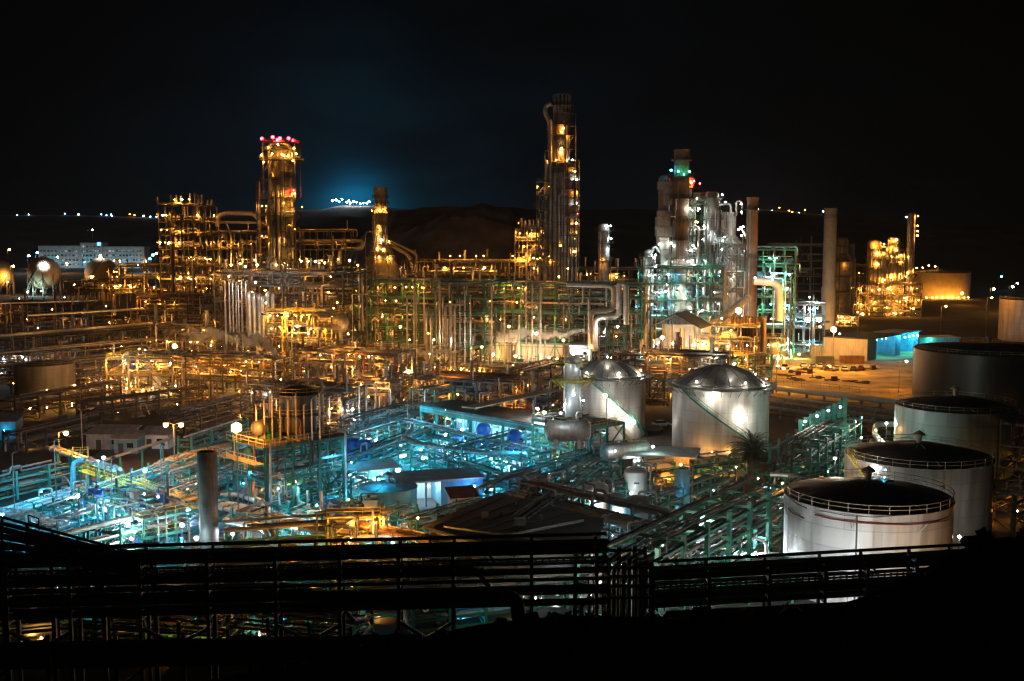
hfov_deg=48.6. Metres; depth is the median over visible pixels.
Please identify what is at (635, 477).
vertical vessel
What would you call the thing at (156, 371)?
elevated platform
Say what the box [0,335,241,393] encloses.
pipe rack
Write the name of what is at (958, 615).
slope
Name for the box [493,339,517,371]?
shelter
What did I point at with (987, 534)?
scrub
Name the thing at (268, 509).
pipe run
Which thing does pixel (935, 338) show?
flat shed
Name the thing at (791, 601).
pipe rack
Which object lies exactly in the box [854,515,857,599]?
thin pole
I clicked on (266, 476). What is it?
vessel platform
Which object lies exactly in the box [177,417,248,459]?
pipe rack
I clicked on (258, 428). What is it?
horizontal drum
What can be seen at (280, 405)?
riser pipe
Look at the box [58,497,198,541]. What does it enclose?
pipe run
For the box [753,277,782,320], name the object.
flue duct
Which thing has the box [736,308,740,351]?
street lamp
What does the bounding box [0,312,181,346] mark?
pipe rack
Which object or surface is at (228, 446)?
pipe run
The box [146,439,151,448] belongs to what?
door
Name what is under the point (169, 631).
pipe rack
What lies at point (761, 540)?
white pipe loop
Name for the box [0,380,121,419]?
pipe rack
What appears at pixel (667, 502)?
pipe rack
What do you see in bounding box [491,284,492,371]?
riser pipe
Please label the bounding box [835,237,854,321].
regenerator
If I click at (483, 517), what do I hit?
long roof building
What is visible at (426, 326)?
riser pipe
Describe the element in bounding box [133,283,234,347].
process structure
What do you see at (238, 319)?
tube bank
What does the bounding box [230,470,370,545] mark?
pipe rack
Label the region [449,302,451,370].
riser pipe
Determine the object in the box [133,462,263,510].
pipe rack
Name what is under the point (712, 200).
absorber column
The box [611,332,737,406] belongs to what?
process structure
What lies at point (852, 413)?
ground pipe
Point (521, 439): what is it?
floodlight mast
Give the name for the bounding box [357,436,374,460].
blue tank
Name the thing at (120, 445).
door
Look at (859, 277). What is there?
process structure
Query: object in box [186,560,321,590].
pipe rack
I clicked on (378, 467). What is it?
open shed
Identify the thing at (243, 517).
pipe run
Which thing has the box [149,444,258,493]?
pipe rack
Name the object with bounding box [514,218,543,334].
process structure
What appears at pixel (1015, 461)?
pipe rack
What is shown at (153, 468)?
pipe rack
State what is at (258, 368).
process structure
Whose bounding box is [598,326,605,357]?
lattice pylon
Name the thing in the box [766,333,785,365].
cage platform
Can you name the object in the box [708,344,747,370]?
heater structure
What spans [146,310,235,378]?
process structure
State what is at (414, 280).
riser pipe
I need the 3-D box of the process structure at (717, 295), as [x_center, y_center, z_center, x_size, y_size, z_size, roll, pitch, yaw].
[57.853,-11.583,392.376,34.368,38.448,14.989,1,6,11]
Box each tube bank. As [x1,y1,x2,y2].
[227,279,247,333]
[247,282,275,336]
[357,272,365,332]
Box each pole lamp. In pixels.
[102,456,104,486]
[231,423,240,532]
[617,325,618,358]
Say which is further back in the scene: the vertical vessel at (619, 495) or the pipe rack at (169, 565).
the vertical vessel at (619, 495)
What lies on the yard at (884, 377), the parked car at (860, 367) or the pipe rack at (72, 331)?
the parked car at (860, 367)
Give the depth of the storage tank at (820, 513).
141.11 m
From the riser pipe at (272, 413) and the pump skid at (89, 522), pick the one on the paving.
the pump skid at (89, 522)
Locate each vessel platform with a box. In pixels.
[219,420,350,531]
[531,398,624,472]
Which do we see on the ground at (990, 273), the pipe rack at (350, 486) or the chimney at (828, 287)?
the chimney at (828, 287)
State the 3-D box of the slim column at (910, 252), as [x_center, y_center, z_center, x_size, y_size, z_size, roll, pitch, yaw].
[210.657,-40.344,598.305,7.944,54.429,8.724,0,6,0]
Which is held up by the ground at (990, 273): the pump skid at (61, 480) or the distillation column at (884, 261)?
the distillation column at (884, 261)
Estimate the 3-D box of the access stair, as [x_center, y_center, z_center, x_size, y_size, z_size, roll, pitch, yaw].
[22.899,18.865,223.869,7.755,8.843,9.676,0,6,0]
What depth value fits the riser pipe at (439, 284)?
324.73 m
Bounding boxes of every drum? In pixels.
[251,417,277,438]
[297,313,348,339]
[545,410,590,448]
[600,440,650,473]
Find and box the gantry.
[993,479,1023,536]
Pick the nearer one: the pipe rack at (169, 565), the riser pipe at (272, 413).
the pipe rack at (169, 565)
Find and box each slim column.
[594,222,612,339]
[638,248,658,348]
[689,177,704,305]
[904,212,917,315]
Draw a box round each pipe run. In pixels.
[0,481,95,516]
[40,505,77,530]
[45,444,181,497]
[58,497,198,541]
[70,456,84,487]
[83,437,172,478]
[83,516,183,547]
[152,442,243,480]
[218,501,343,544]
[220,491,271,522]
[222,508,302,519]
[226,518,299,546]
[323,474,372,497]
[338,433,528,467]
[355,521,434,560]
[360,522,441,559]
[401,428,522,467]
[432,451,599,521]
[476,470,545,494]
[513,492,690,547]
[547,471,563,481]
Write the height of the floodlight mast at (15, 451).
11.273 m
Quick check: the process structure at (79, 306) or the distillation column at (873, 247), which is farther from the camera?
the distillation column at (873, 247)
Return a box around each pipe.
[0,297,97,346]
[0,322,152,357]
[27,308,143,347]
[154,303,157,347]
[255,404,258,438]
[263,397,266,438]
[271,391,273,439]
[279,404,282,439]
[287,397,289,439]
[295,391,297,438]
[303,404,305,439]
[311,397,313,439]
[318,391,321,439]
[323,588,524,620]
[406,295,409,364]
[413,279,415,363]
[415,288,417,386]
[425,307,428,369]
[430,313,433,368]
[438,278,441,360]
[444,304,447,370]
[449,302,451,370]
[454,306,456,370]
[470,295,471,359]
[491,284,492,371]
[504,292,504,363]
[521,405,536,410]
[531,280,532,364]
[539,284,541,362]
[769,400,893,421]
[769,406,890,427]
[769,412,893,433]
[770,395,893,414]
[770,472,802,483]
[771,386,894,406]
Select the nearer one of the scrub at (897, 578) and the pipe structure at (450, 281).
the scrub at (897, 578)
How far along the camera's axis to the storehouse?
406.73 m
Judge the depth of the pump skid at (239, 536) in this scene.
168.77 m
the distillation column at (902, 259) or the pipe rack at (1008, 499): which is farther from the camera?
the distillation column at (902, 259)
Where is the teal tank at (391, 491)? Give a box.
[348,471,417,519]
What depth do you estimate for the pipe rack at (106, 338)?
395.89 m
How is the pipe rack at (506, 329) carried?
on the ground at (990, 273)
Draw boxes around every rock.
[495,617,507,622]
[518,612,538,619]
[544,611,565,623]
[778,606,803,621]
[960,535,975,546]
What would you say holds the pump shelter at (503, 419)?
on the paving
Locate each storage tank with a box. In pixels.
[12,354,75,397]
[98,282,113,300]
[783,466,954,602]
[844,430,995,548]
[894,385,1021,479]
[905,265,970,298]
[912,336,1023,428]
[998,295,1023,341]
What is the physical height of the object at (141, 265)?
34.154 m
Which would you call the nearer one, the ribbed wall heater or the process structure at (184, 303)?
the ribbed wall heater
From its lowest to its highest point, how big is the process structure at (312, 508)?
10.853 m
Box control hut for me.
[625,445,699,480]
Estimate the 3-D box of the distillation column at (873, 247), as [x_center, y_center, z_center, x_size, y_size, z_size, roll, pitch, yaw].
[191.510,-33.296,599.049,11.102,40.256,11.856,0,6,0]
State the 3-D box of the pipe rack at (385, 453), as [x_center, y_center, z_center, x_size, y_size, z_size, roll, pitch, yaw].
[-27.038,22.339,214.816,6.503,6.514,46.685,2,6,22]
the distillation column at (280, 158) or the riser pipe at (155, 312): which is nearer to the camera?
the riser pipe at (155, 312)
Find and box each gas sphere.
[0,258,14,294]
[26,255,61,295]
[74,255,118,294]
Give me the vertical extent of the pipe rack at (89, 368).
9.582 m
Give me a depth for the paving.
220.14 m
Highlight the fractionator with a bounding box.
[542,92,579,340]
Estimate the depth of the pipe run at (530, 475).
189.04 m
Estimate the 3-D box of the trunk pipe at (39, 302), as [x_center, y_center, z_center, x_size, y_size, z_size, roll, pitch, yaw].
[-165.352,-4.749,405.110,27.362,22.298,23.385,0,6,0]
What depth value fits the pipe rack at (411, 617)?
133.16 m
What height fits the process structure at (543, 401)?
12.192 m
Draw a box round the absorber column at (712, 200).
[699,191,726,348]
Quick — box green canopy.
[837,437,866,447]
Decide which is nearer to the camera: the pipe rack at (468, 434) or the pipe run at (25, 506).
the pipe run at (25, 506)
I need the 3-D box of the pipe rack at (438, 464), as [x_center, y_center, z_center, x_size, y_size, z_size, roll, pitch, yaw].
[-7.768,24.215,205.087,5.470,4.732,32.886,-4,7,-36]
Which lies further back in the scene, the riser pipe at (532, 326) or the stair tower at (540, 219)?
the stair tower at (540, 219)
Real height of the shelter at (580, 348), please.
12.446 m
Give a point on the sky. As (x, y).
(881, 110)
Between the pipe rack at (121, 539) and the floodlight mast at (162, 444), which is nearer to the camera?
the pipe rack at (121, 539)
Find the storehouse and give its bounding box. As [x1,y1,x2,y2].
[822,329,921,360]
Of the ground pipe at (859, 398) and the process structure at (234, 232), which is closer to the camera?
the ground pipe at (859, 398)
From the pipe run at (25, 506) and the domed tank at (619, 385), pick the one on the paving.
the pipe run at (25, 506)
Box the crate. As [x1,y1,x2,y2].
[795,370,800,374]
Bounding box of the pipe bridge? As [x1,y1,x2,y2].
[0,514,160,680]
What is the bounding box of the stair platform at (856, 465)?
[848,448,945,491]
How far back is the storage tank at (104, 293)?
718.79 m
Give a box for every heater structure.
[696,316,765,375]
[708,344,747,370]
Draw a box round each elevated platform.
[87,358,184,390]
[101,343,303,401]
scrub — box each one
[543,611,559,627]
[564,610,583,627]
[645,610,660,619]
[687,604,708,615]
[781,603,790,609]
[892,575,902,582]
[973,528,991,540]
[975,526,994,539]
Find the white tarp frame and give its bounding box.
[810,345,822,356]
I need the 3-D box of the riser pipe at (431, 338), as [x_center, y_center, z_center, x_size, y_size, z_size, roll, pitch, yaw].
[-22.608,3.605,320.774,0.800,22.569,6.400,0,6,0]
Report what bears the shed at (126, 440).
on the paving
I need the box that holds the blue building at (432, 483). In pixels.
[391,467,485,506]
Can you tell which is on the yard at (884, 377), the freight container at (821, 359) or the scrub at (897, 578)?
the freight container at (821, 359)
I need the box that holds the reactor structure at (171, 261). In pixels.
[156,193,220,331]
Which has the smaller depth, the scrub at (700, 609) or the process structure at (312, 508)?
the scrub at (700, 609)
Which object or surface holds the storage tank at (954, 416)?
on the ground at (990, 273)
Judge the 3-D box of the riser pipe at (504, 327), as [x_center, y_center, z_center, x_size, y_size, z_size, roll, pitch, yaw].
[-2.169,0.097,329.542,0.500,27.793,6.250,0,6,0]
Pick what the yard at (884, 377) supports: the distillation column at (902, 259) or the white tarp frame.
the white tarp frame
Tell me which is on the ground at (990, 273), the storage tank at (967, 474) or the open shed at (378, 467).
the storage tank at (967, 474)
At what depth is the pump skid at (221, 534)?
171.85 m
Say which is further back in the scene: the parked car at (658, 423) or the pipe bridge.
the parked car at (658, 423)
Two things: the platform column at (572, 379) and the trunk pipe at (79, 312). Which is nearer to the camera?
the platform column at (572, 379)
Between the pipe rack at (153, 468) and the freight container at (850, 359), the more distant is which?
the freight container at (850, 359)
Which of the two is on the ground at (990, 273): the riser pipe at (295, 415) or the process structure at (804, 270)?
the process structure at (804, 270)
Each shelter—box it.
[420,399,577,466]
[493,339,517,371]
[514,342,568,378]
[549,342,591,360]
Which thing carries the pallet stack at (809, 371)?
on the yard at (884, 377)
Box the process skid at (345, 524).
[313,491,392,560]
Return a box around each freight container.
[815,356,833,363]
[839,355,864,362]
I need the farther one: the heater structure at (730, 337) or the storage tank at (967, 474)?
the heater structure at (730, 337)
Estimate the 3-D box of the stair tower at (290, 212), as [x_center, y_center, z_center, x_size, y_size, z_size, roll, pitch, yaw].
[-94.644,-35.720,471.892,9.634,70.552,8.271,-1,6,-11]
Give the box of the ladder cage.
[72,446,88,480]
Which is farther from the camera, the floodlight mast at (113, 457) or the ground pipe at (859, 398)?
the ground pipe at (859, 398)
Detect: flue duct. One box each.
[710,295,750,329]
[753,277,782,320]
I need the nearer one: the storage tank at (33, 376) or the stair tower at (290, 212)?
the storage tank at (33, 376)
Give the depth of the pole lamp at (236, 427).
172.19 m
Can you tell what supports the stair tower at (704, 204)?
on the ground at (990, 273)
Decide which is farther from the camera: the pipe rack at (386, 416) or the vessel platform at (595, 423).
the pipe rack at (386, 416)
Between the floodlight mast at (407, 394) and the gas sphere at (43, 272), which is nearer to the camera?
the floodlight mast at (407, 394)
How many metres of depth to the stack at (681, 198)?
388.48 m
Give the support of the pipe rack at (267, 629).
on the ground at (990, 273)
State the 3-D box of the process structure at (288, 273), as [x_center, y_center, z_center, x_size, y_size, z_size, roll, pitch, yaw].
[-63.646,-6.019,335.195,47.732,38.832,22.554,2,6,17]
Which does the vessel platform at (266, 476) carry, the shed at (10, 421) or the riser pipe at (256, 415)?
the riser pipe at (256, 415)
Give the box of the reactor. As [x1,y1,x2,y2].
[651,175,672,337]
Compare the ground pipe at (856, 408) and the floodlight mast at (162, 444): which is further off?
the ground pipe at (856, 408)
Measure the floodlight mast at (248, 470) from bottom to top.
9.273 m
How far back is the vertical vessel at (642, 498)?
169.30 m
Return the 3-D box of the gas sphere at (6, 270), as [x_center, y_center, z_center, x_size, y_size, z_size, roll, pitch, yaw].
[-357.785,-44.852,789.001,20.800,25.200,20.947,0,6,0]
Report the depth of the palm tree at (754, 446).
212.36 m
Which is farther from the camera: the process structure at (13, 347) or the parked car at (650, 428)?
the process structure at (13, 347)
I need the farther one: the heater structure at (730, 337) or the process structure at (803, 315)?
the process structure at (803, 315)
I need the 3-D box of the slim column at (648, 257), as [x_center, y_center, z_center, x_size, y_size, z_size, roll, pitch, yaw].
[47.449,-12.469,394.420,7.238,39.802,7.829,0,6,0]
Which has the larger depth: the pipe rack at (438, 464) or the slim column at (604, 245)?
the slim column at (604, 245)
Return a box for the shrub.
[609,463,626,487]
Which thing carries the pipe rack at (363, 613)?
on the ground at (990, 273)
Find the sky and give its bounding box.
[0,0,1023,223]
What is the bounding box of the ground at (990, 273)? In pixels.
[0,253,1023,680]
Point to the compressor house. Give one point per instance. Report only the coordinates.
(670, 330)
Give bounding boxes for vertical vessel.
[585,477,612,508]
[606,489,628,534]
[623,462,651,495]
[625,490,656,540]
[676,464,692,508]
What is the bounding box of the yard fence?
[767,377,910,395]
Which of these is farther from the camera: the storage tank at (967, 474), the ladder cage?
the ladder cage
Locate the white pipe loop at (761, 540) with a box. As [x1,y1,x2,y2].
[731,537,767,560]
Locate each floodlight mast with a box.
[11,450,17,518]
[53,437,58,495]
[110,456,115,487]
[160,443,164,486]
[247,469,250,504]
[406,393,408,429]
[451,418,454,443]
[519,438,522,470]
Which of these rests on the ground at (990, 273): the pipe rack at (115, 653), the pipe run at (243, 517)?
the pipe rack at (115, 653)
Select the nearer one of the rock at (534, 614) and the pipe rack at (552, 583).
the rock at (534, 614)
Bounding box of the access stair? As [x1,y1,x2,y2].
[610,417,634,441]
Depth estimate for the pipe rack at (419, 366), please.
315.87 m
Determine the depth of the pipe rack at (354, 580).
144.88 m
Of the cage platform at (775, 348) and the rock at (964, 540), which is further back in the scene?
the cage platform at (775, 348)
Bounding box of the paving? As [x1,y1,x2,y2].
[0,424,560,561]
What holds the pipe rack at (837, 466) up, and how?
on the ground at (990, 273)
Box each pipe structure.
[241,265,382,353]
[354,265,503,383]
[372,265,533,362]
[485,270,656,370]
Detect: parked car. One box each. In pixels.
[645,425,664,432]
[651,420,671,426]
[800,362,806,366]
[857,365,863,370]
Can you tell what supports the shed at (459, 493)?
on the paving
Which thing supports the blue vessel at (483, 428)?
on the paving
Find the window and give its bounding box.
[127,443,132,447]
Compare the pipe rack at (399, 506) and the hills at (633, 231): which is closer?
the pipe rack at (399, 506)
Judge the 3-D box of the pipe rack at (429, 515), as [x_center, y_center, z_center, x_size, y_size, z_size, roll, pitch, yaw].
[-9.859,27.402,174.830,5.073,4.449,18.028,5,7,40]
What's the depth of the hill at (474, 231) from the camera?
1181.11 m
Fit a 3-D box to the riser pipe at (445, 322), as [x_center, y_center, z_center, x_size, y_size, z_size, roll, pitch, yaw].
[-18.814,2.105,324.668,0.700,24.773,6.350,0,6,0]
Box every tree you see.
[640,464,667,490]
[725,425,776,477]
[745,451,784,481]
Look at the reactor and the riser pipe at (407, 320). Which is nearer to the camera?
the riser pipe at (407, 320)
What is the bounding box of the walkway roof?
[462,389,560,443]
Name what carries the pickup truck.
on the yard at (884, 377)
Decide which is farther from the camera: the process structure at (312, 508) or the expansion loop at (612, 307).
the expansion loop at (612, 307)
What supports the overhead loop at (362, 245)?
attached to the process structure at (317, 244)
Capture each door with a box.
[96,440,100,449]
[118,443,123,452]
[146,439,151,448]
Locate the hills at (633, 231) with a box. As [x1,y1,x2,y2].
[0,206,1023,252]
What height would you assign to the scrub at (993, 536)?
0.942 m
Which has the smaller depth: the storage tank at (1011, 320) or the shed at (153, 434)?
the shed at (153, 434)
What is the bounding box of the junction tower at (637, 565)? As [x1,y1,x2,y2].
[602,546,662,616]
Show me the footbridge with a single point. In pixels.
(92, 473)
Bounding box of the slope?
[204,537,1023,680]
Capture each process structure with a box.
[0,289,104,347]
[0,335,66,385]
[38,332,155,381]
[69,468,198,548]
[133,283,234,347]
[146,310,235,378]
[169,337,295,404]
[206,222,267,327]
[209,254,372,384]
[235,365,374,429]
[253,343,366,383]
[255,175,267,292]
[256,483,399,543]
[292,334,415,412]
[294,220,357,327]
[311,355,416,426]
[337,342,406,383]
[361,329,487,383]
[412,359,529,420]
[437,349,561,384]
[483,371,562,414]
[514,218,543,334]
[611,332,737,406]
[633,251,729,361]
[757,241,800,358]
[766,236,855,322]
[781,294,829,348]
[835,313,859,325]
[851,263,868,316]
[855,278,922,316]
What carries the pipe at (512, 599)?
on the pipe rack at (115, 653)
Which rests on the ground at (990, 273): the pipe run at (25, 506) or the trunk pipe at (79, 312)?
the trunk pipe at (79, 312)
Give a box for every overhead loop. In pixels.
[205,211,264,267]
[296,236,364,268]
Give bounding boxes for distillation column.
[259,136,303,321]
[862,239,884,315]
[876,246,891,315]
[884,237,903,315]
[895,248,908,315]
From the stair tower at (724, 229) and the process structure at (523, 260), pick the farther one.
the process structure at (523, 260)
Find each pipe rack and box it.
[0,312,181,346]
[0,320,168,356]
[0,320,248,381]
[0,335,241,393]
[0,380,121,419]
[0,457,81,499]
[0,532,608,680]
[0,587,101,641]
[0,634,422,680]
[1,413,101,453]
[7,498,118,552]
[11,395,84,412]
[30,572,204,618]
[33,475,141,523]
[61,537,184,587]
[68,356,160,392]
[73,604,238,640]
[75,385,203,422]
[78,452,196,514]
[87,492,230,548]
[101,326,229,347]
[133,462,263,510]
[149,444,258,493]
[161,392,259,434]
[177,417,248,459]
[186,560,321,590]
[195,583,365,633]
[222,513,330,547]
[226,601,373,637]
[228,326,359,349]
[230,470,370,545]
[238,439,340,493]
[275,364,423,418]
[289,427,436,489]
[296,421,400,459]
[301,559,433,590]
[318,500,417,544]
[340,394,462,443]
[347,353,493,396]
[358,575,534,618]
[359,328,530,351]
[397,417,551,471]
[397,493,490,542]
[403,575,522,633]
[410,360,560,424]
[410,448,526,497]
[419,555,517,568]
[443,426,546,473]
[469,355,584,402]
[500,456,621,518]
[501,446,608,492]
[518,477,694,547]
[522,565,611,610]
[535,333,654,358]
[560,472,658,504]
[573,475,788,615]
[642,352,773,391]
[643,448,747,485]
[645,466,736,519]
[646,543,961,611]
[660,477,806,610]
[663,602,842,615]
[667,574,793,604]
[668,488,775,536]
[669,544,787,581]
[754,436,861,499]
[767,406,861,488]
[798,398,847,460]
[992,474,1023,529]
[997,412,1023,478]
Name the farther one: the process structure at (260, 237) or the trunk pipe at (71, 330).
the process structure at (260, 237)
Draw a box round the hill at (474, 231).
[337,203,574,274]
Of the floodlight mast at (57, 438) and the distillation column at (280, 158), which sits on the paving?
the floodlight mast at (57, 438)
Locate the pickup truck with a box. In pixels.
[776,364,790,369]
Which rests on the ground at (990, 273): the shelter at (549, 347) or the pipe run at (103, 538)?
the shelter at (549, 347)
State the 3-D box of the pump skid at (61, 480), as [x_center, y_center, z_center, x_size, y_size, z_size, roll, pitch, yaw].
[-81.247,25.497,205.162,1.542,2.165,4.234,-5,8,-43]
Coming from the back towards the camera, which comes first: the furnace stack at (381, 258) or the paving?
the furnace stack at (381, 258)
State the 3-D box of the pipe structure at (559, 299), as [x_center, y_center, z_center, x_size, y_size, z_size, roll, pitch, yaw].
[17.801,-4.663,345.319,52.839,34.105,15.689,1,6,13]
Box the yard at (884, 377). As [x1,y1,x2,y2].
[769,350,913,402]
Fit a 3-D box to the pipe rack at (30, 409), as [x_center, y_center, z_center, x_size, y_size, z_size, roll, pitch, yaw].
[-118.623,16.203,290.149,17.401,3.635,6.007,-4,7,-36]
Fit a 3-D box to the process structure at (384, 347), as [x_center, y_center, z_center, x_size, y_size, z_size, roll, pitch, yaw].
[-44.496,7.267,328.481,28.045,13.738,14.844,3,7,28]
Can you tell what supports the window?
in the shed at (126, 440)
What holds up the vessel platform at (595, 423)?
on the ground at (990, 273)
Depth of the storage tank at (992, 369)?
267.18 m
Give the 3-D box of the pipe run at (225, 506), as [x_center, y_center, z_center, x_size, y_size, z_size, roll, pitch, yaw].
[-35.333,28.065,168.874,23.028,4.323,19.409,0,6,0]
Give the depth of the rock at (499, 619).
68.20 m
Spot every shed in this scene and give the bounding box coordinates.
[0,413,25,439]
[83,424,141,449]
[110,430,147,453]
[143,426,177,448]
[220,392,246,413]
[323,458,401,487]
[444,485,478,509]
[918,335,958,343]
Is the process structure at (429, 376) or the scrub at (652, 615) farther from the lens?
the process structure at (429, 376)
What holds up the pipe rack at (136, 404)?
on the ground at (990, 273)
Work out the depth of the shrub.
202.18 m
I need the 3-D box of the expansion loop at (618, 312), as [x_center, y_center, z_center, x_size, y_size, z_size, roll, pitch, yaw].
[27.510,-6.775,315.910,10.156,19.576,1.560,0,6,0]
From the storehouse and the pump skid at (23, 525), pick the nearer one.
the pump skid at (23, 525)
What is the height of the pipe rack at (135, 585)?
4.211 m
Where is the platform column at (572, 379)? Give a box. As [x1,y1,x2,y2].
[552,352,594,454]
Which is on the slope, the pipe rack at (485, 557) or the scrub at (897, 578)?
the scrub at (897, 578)
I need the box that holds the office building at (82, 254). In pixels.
[38,229,149,267]
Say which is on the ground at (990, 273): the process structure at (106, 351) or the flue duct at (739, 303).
the process structure at (106, 351)
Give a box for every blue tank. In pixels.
[347,435,362,462]
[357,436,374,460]
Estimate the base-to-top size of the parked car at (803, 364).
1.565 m
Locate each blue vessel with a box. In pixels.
[476,423,490,460]
[507,429,522,468]
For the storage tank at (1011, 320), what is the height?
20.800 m
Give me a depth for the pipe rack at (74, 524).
168.41 m
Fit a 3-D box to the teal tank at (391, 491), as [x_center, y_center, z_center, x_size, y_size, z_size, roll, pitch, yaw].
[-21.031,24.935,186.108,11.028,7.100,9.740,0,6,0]
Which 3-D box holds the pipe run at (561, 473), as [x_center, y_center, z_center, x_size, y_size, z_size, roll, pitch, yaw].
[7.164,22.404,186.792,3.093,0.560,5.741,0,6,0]
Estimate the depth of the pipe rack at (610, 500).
169.17 m
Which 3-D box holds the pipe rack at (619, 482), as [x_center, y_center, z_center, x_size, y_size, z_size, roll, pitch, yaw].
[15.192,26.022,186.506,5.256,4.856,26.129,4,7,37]
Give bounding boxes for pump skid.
[13,512,42,528]
[27,488,52,499]
[56,476,69,487]
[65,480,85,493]
[81,515,94,535]
[132,403,149,417]
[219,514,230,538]
[233,532,252,539]
[285,528,303,535]
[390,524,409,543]
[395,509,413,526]
[401,450,423,465]
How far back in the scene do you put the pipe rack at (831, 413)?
222.39 m
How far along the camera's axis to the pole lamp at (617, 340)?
321.53 m
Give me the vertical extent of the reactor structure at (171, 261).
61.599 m
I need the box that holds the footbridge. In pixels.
[77,459,197,516]
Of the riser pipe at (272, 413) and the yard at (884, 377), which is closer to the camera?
the riser pipe at (272, 413)
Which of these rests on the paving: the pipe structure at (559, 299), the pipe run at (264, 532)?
the pipe run at (264, 532)
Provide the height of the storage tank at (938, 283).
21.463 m
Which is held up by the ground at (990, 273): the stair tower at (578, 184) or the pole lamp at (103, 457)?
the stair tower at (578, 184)
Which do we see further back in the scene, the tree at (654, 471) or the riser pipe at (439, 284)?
the riser pipe at (439, 284)
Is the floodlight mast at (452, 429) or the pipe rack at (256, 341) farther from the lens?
the pipe rack at (256, 341)
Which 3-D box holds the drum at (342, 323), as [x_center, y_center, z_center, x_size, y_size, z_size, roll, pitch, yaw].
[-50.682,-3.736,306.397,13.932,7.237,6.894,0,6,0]
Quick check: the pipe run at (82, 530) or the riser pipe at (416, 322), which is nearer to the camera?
the pipe run at (82, 530)
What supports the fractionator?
on the ground at (990, 273)
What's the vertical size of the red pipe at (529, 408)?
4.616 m
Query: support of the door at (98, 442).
in the shed at (99, 436)
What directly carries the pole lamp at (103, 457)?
on the paving
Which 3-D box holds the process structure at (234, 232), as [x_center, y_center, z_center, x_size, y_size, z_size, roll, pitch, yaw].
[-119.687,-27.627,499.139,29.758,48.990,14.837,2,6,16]
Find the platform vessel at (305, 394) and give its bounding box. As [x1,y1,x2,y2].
[270,378,324,435]
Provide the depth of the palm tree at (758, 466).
206.46 m
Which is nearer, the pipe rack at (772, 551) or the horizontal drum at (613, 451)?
the pipe rack at (772, 551)
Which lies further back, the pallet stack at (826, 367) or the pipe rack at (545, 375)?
the pallet stack at (826, 367)
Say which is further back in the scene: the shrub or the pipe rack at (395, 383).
the pipe rack at (395, 383)
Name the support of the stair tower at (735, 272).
on the ground at (990, 273)
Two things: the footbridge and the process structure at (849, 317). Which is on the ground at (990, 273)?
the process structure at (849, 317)
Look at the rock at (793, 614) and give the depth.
67.04 m
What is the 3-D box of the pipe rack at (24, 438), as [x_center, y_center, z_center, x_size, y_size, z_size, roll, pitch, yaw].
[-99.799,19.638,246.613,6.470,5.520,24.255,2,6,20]
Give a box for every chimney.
[197,450,223,548]
[743,197,760,315]
[820,208,838,329]
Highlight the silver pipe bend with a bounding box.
[872,422,893,440]
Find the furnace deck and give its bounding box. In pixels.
[261,292,349,379]
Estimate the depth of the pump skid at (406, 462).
223.81 m
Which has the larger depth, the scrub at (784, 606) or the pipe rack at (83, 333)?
the pipe rack at (83, 333)
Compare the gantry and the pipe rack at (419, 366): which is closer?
the gantry
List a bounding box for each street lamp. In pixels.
[58,430,68,478]
[81,408,93,454]
[162,422,183,459]
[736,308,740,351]
[805,317,820,368]
[812,325,821,376]
[831,327,835,369]
[898,360,908,392]
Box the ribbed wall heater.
[716,316,766,374]
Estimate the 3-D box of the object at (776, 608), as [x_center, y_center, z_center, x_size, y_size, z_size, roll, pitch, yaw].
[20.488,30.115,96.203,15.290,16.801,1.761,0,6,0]
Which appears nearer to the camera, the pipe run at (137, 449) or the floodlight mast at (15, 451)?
the floodlight mast at (15, 451)
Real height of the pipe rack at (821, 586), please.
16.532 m
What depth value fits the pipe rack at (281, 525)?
159.44 m
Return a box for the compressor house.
[649,310,711,368]
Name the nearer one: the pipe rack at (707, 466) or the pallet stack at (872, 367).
the pipe rack at (707, 466)
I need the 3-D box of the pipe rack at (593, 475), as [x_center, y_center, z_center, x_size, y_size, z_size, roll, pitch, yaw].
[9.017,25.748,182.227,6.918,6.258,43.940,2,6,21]
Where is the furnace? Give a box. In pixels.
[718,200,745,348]
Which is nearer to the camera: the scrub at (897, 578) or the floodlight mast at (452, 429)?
the scrub at (897, 578)
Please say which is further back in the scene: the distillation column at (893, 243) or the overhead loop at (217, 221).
the distillation column at (893, 243)
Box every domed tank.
[560,351,651,440]
[666,356,776,457]
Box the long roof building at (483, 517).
[423,492,603,577]
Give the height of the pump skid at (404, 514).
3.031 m
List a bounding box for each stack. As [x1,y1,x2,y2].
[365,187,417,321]
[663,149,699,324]
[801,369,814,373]
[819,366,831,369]
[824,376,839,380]
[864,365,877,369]
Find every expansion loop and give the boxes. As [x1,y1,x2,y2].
[566,281,615,348]
[592,281,628,350]
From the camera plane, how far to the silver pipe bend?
243.23 m
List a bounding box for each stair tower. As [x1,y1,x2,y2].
[272,169,296,290]
[524,178,549,340]
[574,170,579,338]
[644,265,666,337]
[689,198,708,319]
[712,226,732,348]
[716,233,746,362]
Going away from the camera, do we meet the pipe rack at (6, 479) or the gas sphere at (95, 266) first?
the pipe rack at (6, 479)

